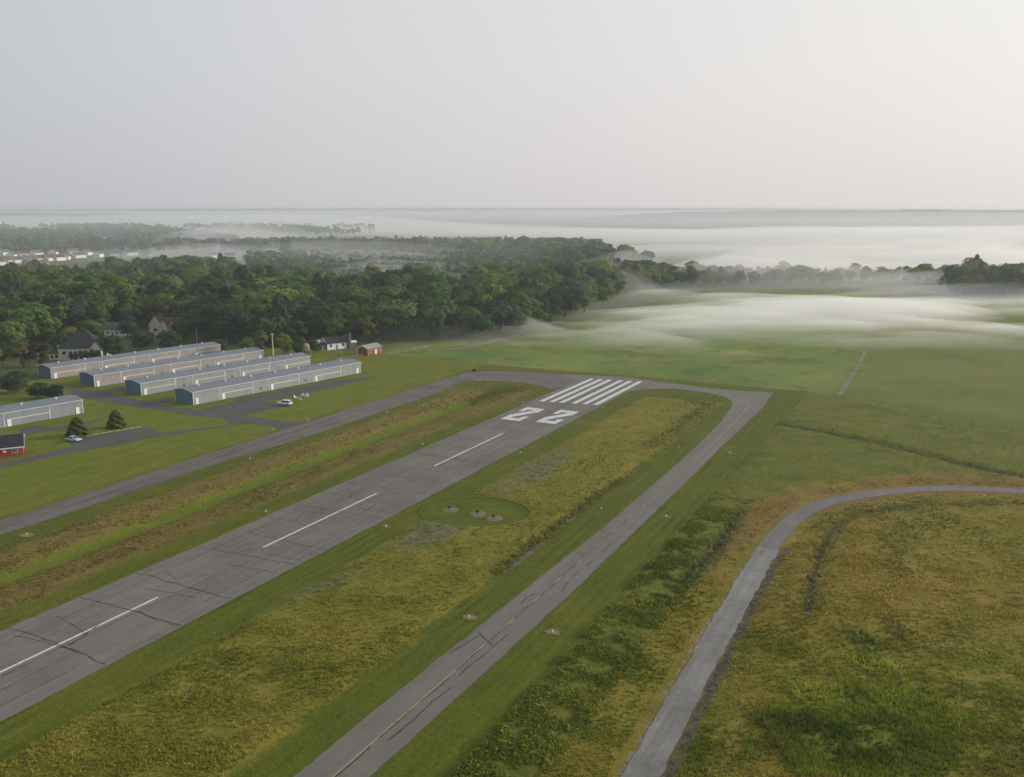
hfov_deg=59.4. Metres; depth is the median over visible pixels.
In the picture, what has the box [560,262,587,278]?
broadleaf tree
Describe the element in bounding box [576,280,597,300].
broadleaf tree
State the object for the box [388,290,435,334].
broadleaf tree
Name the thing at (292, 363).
hangar door
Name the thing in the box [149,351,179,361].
hangar door
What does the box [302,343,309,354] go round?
feed bin
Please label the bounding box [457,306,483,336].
broadleaf tree
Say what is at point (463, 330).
broadleaf tree
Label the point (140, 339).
round tree
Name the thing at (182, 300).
broadleaf tree
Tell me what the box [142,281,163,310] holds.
pine tree
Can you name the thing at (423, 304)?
broadleaf tree
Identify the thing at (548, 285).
broadleaf tree
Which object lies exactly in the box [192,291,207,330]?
conifer
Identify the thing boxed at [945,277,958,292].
broadleaf tree
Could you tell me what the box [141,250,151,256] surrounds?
suburban house
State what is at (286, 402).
parked suv
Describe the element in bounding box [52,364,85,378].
hangar door
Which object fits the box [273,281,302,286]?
broadleaf tree
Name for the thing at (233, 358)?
hangar door
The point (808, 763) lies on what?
meadow grass
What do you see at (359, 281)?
broadleaf tree
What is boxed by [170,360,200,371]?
hangar door
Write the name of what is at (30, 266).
broadleaf tree
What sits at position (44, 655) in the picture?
runway
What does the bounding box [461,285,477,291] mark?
broadleaf tree
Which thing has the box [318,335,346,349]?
white house
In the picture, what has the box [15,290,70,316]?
broadleaf tree
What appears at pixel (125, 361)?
hangar door
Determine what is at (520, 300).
broadleaf tree
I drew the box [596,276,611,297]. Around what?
broadleaf tree
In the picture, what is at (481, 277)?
broadleaf tree
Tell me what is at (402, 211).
hills
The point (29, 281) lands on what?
broadleaf tree
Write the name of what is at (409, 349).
rail fence
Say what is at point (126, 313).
broadleaf tree
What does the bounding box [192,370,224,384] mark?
hangar door
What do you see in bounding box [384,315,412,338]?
broadleaf tree
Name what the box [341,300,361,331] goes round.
broadleaf tree
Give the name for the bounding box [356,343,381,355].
red barn
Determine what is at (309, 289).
broadleaf tree
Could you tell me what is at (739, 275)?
broadleaf tree
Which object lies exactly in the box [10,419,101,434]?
access lane
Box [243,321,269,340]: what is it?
broadleaf tree
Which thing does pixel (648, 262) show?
broadleaf tree
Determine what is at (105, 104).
sky
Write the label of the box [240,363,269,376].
hangar door
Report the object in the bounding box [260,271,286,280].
broadleaf tree
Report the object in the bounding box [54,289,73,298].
broadleaf tree
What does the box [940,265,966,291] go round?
broadleaf tree
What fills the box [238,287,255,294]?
broadleaf tree
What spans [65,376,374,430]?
apron
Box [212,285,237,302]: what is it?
pine tree
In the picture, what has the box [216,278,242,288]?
broadleaf tree
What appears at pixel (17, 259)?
suburban house
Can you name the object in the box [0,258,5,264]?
suburban house
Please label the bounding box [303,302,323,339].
broadleaf tree
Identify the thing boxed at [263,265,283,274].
broadleaf tree
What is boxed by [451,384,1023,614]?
rushes
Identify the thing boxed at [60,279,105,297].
broadleaf tree
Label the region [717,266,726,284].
broadleaf tree
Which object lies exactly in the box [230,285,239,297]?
conifer
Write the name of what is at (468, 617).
edge light
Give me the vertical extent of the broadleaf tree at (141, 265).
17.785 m
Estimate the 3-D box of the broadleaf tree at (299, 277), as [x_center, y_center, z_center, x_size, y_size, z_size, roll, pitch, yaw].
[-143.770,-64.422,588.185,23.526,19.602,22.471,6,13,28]
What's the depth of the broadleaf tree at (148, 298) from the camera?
481.31 m
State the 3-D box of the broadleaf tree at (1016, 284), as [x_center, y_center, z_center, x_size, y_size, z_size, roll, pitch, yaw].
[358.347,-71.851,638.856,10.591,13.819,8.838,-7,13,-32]
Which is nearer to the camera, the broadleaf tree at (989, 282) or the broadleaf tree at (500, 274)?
the broadleaf tree at (500, 274)
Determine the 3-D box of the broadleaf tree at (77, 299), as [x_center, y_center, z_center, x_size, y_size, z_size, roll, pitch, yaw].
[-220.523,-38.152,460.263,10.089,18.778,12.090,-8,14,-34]
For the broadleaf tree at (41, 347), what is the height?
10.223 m
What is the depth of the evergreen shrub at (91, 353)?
371.75 m
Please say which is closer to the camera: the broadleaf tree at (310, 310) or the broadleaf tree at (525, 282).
the broadleaf tree at (310, 310)
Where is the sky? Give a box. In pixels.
[0,0,1023,208]
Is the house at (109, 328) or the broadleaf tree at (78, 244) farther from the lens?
the broadleaf tree at (78, 244)
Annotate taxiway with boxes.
[0,371,575,534]
[293,382,771,776]
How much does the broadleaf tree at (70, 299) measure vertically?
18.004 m
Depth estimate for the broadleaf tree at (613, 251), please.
920.79 m
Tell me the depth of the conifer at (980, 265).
667.29 m
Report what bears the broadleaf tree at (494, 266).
on the ground at (918, 352)
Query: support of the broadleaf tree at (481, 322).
on the ground at (918, 352)
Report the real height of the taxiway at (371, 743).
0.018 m
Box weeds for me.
[449,486,754,776]
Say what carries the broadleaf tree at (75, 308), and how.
on the ground at (918, 352)
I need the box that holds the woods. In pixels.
[0,222,1023,343]
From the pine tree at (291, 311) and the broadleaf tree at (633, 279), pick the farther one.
the broadleaf tree at (633, 279)
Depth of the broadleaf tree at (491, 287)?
481.08 m
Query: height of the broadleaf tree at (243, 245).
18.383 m
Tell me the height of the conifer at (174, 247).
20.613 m
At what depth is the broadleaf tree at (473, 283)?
547.36 m
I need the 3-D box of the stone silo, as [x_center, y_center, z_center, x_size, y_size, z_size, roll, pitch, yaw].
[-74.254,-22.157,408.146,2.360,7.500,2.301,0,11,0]
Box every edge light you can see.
[18,533,34,536]
[463,615,476,620]
[545,629,558,634]
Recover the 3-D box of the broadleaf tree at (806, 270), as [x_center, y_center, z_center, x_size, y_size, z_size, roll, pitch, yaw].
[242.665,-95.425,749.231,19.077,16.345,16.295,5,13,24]
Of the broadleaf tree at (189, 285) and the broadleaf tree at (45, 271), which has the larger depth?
the broadleaf tree at (45, 271)
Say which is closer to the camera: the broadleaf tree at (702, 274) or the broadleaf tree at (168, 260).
the broadleaf tree at (702, 274)
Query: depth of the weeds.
121.68 m
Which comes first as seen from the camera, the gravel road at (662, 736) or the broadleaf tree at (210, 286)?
the gravel road at (662, 736)
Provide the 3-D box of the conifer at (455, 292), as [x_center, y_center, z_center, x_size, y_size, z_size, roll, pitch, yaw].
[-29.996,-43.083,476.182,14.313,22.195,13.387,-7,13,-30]
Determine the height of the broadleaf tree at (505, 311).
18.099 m
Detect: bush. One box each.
[0,371,28,392]
[25,382,47,397]
[43,384,64,396]
[145,332,153,343]
[210,339,228,348]
[308,340,320,349]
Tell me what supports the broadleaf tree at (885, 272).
on the ground at (918, 352)
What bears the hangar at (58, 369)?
on the ground at (918, 352)
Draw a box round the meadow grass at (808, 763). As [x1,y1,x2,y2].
[0,387,1023,776]
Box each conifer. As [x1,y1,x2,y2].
[63,417,90,437]
[105,410,126,429]
[109,289,122,321]
[171,238,179,251]
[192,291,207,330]
[220,275,229,289]
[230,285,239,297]
[264,292,297,347]
[279,237,286,251]
[285,236,292,250]
[303,296,315,333]
[318,275,334,299]
[444,287,464,327]
[536,293,553,322]
[584,244,590,252]
[971,261,986,292]
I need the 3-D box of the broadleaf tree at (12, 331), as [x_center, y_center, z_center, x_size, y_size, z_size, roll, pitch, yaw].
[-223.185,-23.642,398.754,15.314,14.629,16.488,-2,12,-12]
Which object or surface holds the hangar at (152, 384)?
on the ground at (918, 352)
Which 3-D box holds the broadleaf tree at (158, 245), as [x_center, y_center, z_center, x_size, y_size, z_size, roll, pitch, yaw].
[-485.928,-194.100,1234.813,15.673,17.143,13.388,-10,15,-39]
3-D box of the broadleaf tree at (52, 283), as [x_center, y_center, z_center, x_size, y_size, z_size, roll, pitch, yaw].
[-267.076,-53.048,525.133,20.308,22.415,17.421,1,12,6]
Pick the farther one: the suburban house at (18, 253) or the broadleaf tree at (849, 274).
the suburban house at (18, 253)
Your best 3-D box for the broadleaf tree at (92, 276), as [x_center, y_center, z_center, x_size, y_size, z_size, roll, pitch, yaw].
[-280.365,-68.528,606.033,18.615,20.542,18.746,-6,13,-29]
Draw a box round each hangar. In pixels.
[0,395,83,427]
[37,342,220,378]
[78,347,263,386]
[124,352,309,395]
[173,358,360,404]
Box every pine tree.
[71,311,90,329]
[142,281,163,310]
[167,295,178,316]
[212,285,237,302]
[232,266,248,280]
[281,295,299,321]
[308,272,322,291]
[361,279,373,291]
[463,295,482,331]
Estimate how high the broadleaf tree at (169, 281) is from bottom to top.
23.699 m
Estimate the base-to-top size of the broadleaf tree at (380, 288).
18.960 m
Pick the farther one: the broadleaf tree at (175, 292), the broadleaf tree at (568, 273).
the broadleaf tree at (568, 273)
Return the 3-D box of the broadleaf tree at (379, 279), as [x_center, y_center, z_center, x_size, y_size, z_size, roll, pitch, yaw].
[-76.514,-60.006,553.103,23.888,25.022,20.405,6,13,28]
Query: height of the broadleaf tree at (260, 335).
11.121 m
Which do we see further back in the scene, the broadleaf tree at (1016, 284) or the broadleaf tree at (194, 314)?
the broadleaf tree at (1016, 284)
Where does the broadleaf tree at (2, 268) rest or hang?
on the ground at (918, 352)
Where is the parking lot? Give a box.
[69,426,160,445]
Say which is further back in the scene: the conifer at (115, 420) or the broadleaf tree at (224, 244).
the broadleaf tree at (224, 244)
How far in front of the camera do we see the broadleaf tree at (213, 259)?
811.37 m
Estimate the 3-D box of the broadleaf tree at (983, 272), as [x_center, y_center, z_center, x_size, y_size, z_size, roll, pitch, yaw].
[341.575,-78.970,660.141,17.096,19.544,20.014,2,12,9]
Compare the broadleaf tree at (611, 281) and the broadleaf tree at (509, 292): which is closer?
the broadleaf tree at (509, 292)
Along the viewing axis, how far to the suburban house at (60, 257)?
1069.45 m
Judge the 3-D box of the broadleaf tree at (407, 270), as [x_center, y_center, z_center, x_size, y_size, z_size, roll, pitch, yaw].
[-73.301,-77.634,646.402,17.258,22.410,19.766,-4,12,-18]
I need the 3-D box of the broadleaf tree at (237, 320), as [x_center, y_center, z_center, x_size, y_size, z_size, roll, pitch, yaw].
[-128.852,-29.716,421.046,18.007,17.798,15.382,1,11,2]
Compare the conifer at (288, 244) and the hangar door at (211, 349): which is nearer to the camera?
the hangar door at (211, 349)
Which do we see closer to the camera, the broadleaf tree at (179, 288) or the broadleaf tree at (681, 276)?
the broadleaf tree at (179, 288)
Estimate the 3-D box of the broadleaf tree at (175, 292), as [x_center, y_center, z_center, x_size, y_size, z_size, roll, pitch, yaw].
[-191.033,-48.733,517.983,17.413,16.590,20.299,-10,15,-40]
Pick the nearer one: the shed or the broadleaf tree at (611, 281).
the shed
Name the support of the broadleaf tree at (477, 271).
on the ground at (918, 352)
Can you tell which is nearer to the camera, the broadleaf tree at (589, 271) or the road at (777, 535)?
the road at (777, 535)
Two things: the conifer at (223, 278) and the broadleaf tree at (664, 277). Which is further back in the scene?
the broadleaf tree at (664, 277)
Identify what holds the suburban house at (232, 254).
on the ground at (918, 352)
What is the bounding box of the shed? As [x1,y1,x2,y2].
[351,340,356,346]
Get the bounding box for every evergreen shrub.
[73,351,78,358]
[83,350,88,357]
[88,349,93,357]
[96,350,101,356]
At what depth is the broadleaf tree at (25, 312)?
406.01 m
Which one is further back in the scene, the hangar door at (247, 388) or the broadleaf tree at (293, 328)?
the broadleaf tree at (293, 328)
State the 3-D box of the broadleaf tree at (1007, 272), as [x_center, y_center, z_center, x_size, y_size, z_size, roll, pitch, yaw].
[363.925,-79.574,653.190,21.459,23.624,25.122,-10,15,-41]
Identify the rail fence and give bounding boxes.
[388,345,425,353]
[460,334,516,348]
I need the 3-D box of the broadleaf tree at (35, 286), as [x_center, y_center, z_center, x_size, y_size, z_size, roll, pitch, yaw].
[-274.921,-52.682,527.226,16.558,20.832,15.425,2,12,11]
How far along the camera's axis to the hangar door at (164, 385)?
310.56 m
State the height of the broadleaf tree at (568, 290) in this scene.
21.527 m
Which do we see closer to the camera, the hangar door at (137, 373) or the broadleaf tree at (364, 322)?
the hangar door at (137, 373)
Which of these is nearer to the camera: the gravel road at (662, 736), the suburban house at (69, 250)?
the gravel road at (662, 736)
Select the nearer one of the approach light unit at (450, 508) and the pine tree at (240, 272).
the approach light unit at (450, 508)
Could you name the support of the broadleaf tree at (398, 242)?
on the ground at (918, 352)
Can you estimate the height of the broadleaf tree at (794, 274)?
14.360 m
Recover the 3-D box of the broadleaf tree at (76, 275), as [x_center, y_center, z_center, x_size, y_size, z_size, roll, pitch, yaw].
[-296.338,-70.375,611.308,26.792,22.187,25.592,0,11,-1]
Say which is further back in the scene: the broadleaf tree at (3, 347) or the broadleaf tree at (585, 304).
the broadleaf tree at (585, 304)
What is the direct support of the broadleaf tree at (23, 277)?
on the ground at (918, 352)
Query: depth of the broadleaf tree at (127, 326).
431.90 m
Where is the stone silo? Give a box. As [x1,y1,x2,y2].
[346,332,350,347]
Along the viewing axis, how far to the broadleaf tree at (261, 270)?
603.00 m
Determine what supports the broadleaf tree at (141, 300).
on the ground at (918, 352)
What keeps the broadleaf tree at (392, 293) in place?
on the ground at (918, 352)
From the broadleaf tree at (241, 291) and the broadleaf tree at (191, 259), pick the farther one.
the broadleaf tree at (191, 259)
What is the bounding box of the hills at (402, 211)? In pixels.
[0,208,1023,213]
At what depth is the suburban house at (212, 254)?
1110.81 m
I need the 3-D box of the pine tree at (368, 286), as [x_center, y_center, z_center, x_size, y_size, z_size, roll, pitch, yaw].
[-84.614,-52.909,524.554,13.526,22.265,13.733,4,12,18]
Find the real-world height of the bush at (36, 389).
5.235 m
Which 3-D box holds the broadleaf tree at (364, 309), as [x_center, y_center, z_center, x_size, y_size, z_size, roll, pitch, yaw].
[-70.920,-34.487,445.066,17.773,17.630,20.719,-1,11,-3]
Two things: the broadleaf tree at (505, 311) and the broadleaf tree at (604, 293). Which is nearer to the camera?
the broadleaf tree at (505, 311)
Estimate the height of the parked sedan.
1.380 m
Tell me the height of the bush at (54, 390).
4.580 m
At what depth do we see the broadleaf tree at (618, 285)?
616.77 m
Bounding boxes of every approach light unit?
[442,505,457,511]
[470,509,485,516]
[486,514,502,520]
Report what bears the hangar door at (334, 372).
in the hangar at (195, 394)
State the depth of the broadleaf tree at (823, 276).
739.29 m
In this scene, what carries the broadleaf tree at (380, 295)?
on the ground at (918, 352)
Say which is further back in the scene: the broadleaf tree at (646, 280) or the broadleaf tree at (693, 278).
the broadleaf tree at (693, 278)
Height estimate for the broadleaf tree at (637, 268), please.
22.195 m
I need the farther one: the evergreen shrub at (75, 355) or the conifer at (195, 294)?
the conifer at (195, 294)
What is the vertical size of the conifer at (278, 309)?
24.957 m
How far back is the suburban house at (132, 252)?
1179.88 m
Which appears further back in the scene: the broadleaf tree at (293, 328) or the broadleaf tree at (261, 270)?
the broadleaf tree at (261, 270)
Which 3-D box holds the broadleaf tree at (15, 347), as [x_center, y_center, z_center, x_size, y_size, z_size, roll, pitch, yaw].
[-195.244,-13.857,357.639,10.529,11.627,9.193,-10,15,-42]
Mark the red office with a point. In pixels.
(12, 445)
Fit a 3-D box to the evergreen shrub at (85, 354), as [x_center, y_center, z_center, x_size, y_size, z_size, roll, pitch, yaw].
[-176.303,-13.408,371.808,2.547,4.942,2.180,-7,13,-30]
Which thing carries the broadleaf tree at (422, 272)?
on the ground at (918, 352)
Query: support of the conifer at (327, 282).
on the ground at (918, 352)
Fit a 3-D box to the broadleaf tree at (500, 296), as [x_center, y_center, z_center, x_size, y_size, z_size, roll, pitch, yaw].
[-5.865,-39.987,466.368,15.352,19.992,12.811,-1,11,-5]
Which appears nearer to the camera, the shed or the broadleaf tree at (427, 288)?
the shed
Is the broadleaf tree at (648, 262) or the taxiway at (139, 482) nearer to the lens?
the taxiway at (139, 482)
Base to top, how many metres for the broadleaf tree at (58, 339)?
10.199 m
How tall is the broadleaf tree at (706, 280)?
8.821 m
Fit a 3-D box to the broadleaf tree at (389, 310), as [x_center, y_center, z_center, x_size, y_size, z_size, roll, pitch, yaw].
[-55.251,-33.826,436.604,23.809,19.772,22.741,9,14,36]
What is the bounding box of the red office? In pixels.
[0,433,24,456]
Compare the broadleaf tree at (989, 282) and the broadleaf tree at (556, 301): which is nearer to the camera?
the broadleaf tree at (556, 301)
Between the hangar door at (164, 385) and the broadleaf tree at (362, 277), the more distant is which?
the broadleaf tree at (362, 277)
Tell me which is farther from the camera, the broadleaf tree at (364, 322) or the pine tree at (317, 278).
the pine tree at (317, 278)
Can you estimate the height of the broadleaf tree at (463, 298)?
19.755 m
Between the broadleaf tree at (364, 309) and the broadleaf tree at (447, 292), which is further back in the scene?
the broadleaf tree at (447, 292)
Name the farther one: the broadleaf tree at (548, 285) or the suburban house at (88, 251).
the suburban house at (88, 251)
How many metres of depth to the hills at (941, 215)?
4335.42 m
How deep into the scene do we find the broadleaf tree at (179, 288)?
526.04 m
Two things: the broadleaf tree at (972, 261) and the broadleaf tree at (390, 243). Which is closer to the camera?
the broadleaf tree at (972, 261)
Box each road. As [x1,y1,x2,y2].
[0,425,230,466]
[621,546,777,776]
[635,486,1023,758]
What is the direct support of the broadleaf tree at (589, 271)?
on the ground at (918, 352)
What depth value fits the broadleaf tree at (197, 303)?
446.33 m
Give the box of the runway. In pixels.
[0,374,657,721]
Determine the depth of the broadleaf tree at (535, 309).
473.99 m
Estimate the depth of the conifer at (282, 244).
1157.03 m
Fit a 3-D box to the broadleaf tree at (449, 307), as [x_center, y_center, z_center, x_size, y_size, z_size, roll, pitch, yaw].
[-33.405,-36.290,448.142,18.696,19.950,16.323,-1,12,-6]
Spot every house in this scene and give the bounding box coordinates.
[0,249,10,254]
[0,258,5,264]
[3,257,12,263]
[6,251,16,257]
[11,256,24,262]
[15,251,28,255]
[21,258,38,264]
[29,250,43,255]
[33,254,45,259]
[39,259,49,263]
[44,254,54,260]
[48,249,58,253]
[48,330,108,360]
[53,254,65,260]
[63,253,70,259]
[66,248,78,253]
[71,252,86,257]
[81,249,92,254]
[92,251,103,256]
[102,322,129,336]
[106,250,119,255]
[123,249,137,255]
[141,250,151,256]
[148,314,182,335]
[206,252,217,257]
[222,252,236,256]
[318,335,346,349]
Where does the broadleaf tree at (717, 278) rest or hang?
on the ground at (918, 352)
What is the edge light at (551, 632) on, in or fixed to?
on the ground at (918, 352)
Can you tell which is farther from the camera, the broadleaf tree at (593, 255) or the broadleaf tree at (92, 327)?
the broadleaf tree at (593, 255)
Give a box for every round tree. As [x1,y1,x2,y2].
[98,335,125,354]
[129,331,151,349]
[156,330,182,347]
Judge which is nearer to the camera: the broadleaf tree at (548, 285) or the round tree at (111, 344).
the round tree at (111, 344)
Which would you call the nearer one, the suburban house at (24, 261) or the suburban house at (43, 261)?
the suburban house at (43, 261)
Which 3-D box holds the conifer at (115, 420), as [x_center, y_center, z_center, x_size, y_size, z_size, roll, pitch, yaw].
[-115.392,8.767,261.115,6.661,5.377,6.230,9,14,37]
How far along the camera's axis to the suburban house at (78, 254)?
1121.92 m
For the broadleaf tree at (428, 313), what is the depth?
432.36 m
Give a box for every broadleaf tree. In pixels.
[0,266,11,274]
[0,267,27,278]
[0,275,31,296]
[0,290,25,303]
[0,300,55,340]
[0,319,29,345]
[0,344,10,365]
[5,339,35,367]
[9,299,38,339]
[11,275,38,280]
[14,263,37,270]
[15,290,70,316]
[21,278,48,289]
[27,342,50,363]
[29,281,46,290]
[32,315,62,343]
[34,268,54,274]
[37,240,50,252]
[40,279,70,290]
[40,287,62,292]
[42,304,67,338]
[43,271,68,281]
[48,333,69,348]
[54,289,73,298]
[60,269,90,281]
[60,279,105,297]
[60,301,91,327]
[60,326,76,336]
[64,298,87,325]
[73,296,91,315]
[74,240,83,251]
[74,320,103,335]
[83,272,102,282]
[83,289,121,328]
[88,239,95,251]
[88,302,110,334]
[93,281,137,295]
[97,274,114,282]
[105,263,124,271]
[111,276,135,293]
[114,289,144,320]
[115,305,141,322]
[115,320,140,339]
[128,271,146,280]
[130,263,143,271]
[131,296,148,325]
[141,272,184,287]
[142,294,154,325]
[143,296,170,318]
[147,258,165,267]
[151,293,175,316]
[152,241,163,252]
[154,266,185,273]
[162,269,188,279]
[164,258,179,265]
[166,286,187,294]
[167,289,187,296]
[169,295,200,317]
[170,318,195,340]
[177,298,210,334]
[180,265,204,274]
[181,256,201,264]
[182,275,199,288]
[182,304,215,337]
[185,275,229,302]
[187,278,229,291]
[188,242,201,249]
[195,263,209,273]
[200,298,246,339]
[201,239,210,252]
[207,257,217,262]
[209,265,233,279]
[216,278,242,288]
[217,307,254,343]
[220,240,229,248]
[228,240,240,252]
[237,336,254,347]
[238,241,248,254]
[238,274,256,288]
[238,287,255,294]
[240,290,273,321]
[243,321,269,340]
[247,264,266,275]
[253,329,268,351]
[256,283,276,291]
[257,285,299,300]
[258,313,281,339]
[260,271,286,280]
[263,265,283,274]
[267,277,291,285]
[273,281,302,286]
[274,333,292,353]
[283,320,307,338]
[285,275,309,281]
[286,284,309,294]
[290,338,306,352]
[293,292,319,321]
[294,267,314,278]
[299,286,315,295]
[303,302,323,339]
[306,305,342,336]
[319,317,348,336]
[323,285,375,331]
[324,297,346,334]
[331,277,356,287]
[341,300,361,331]
[347,276,362,285]
[356,314,379,341]
[357,274,369,280]
[357,290,389,305]
[358,301,380,326]
[362,265,382,278]
[370,271,403,286]
[370,286,388,290]
[372,298,419,338]
[382,239,395,249]
[384,289,397,331]
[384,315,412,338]
[385,287,402,292]
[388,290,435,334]
[395,239,408,248]
[400,265,415,276]
[400,273,412,284]
[403,282,414,291]
[406,297,435,336]
[409,274,446,286]
[410,282,451,296]
[411,266,434,278]
[420,238,433,249]
[420,307,446,338]
[424,310,446,339]
[429,289,451,300]
[434,295,460,334]
[449,278,467,283]
[454,291,492,311]
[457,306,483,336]
[458,323,469,337]
[459,281,479,289]
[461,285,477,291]
[465,268,493,280]
[466,270,498,283]
[471,314,494,337]
[475,239,492,251]
[478,277,506,311]
[481,263,505,270]
[486,292,508,329]
[486,299,523,334]
[491,268,509,282]
[500,276,524,283]
[504,286,534,299]
[509,291,531,329]
[509,314,528,332]
[513,277,536,292]
[522,297,543,326]
[526,289,549,320]
[530,282,554,289]
[532,269,562,284]
[539,245,555,256]
[546,287,564,312]
[548,280,589,316]
[551,264,576,280]
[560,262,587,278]
[565,276,597,290]
[569,252,588,262]
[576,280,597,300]
[580,289,591,312]
[584,251,601,261]
[585,239,601,247]
[585,259,612,270]
[586,266,610,278]
[591,270,606,281]
[592,286,614,305]
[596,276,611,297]
[603,271,626,299]
[605,248,618,254]
[605,277,614,300]
[610,269,626,295]
[618,261,642,275]
[619,259,646,270]
[626,274,639,292]
[636,271,651,288]
[637,260,658,266]
[640,277,652,287]
[650,272,661,288]
[659,273,668,287]
[675,271,688,286]
[685,265,698,285]
[687,273,699,286]
[698,270,714,285]
[701,276,712,286]
[711,274,722,286]
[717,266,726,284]
[723,266,737,281]
[731,270,744,284]
[747,271,759,283]
[769,269,782,284]
[782,268,801,284]
[793,264,814,283]
[810,268,818,282]
[817,271,829,284]
[843,270,855,282]
[870,271,883,283]
[877,267,891,283]
[887,269,900,282]
[906,268,928,284]
[933,269,940,282]
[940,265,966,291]
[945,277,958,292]
[957,275,974,294]
[961,257,989,269]
[972,268,989,286]
[972,274,986,294]
[983,276,1002,294]
[988,266,998,290]
[992,280,1008,296]
[994,263,1023,294]
[1009,278,1022,296]
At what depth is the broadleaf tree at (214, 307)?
423.09 m
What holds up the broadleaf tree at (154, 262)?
on the ground at (918, 352)
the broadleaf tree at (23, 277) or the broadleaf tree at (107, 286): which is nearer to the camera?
the broadleaf tree at (107, 286)
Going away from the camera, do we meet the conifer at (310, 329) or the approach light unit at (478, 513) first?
the approach light unit at (478, 513)
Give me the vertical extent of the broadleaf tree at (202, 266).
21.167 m
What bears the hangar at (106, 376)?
on the ground at (918, 352)
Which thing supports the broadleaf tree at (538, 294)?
on the ground at (918, 352)
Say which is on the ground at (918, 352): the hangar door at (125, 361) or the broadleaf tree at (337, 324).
the broadleaf tree at (337, 324)
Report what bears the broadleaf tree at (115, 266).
on the ground at (918, 352)
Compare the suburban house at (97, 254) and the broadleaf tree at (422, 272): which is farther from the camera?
the suburban house at (97, 254)
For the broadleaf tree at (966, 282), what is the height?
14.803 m
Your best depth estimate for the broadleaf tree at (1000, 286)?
637.83 m
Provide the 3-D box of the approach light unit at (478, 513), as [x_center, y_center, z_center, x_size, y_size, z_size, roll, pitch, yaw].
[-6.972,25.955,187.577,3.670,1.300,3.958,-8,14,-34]
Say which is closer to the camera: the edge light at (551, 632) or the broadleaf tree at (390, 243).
the edge light at (551, 632)
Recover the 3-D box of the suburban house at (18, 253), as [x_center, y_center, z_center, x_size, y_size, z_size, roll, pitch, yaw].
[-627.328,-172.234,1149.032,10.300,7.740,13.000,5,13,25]
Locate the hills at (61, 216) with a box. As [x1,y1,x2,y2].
[0,213,213,218]
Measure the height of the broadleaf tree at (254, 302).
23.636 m
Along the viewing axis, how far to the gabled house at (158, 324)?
447.03 m
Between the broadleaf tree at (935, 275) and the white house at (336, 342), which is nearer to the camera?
the white house at (336, 342)
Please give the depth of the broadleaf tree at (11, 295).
464.84 m
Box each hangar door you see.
[3,406,50,426]
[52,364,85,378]
[102,357,134,368]
[120,367,153,382]
[142,378,175,394]
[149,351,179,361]
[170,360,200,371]
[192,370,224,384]
[194,345,220,354]
[215,354,243,364]
[219,382,252,399]
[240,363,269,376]
[268,374,299,389]
[284,356,309,368]
[313,366,340,381]
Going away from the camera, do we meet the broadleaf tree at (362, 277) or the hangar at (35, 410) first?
the hangar at (35, 410)
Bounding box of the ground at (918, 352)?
[0,214,1023,776]
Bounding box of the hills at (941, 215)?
[575,209,1023,221]
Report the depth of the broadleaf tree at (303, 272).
638.84 m
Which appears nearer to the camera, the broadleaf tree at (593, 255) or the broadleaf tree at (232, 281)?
the broadleaf tree at (232, 281)
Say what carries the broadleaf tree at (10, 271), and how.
on the ground at (918, 352)
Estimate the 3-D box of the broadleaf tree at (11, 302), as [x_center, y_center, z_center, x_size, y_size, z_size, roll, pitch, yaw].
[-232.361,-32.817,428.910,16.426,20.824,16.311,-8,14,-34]
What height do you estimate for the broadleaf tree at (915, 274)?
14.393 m
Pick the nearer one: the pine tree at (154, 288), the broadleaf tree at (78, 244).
the pine tree at (154, 288)
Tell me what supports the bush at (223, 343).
on the ground at (918, 352)
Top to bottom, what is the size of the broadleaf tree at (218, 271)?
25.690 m
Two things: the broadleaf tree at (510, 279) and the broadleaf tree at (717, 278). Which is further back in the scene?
the broadleaf tree at (717, 278)
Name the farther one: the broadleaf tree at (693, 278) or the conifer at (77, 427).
the broadleaf tree at (693, 278)
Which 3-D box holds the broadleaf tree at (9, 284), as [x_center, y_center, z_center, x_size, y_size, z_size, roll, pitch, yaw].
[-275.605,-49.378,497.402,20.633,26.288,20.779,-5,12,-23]
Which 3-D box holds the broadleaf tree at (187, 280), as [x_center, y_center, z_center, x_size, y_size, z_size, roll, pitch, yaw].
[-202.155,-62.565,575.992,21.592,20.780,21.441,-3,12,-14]
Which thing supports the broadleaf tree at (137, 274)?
on the ground at (918, 352)
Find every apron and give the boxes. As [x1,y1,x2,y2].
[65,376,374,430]
[101,386,124,390]
[154,398,174,402]
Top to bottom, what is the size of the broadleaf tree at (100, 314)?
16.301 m
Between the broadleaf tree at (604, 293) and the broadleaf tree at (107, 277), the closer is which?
the broadleaf tree at (107, 277)
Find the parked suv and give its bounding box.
[277,399,292,405]
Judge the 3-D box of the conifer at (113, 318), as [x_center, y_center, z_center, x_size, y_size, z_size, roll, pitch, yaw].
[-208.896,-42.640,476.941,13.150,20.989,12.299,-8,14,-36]
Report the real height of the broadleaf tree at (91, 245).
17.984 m
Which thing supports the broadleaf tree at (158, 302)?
on the ground at (918, 352)
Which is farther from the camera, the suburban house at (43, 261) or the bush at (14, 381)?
the suburban house at (43, 261)
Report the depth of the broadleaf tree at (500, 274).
609.45 m
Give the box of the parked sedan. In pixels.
[65,435,81,441]
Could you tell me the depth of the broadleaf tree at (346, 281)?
535.61 m
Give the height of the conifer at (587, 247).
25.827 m
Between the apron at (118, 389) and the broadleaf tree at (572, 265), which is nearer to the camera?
the apron at (118, 389)
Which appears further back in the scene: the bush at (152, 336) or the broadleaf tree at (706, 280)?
the broadleaf tree at (706, 280)
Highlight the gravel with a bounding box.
[616,555,777,774]

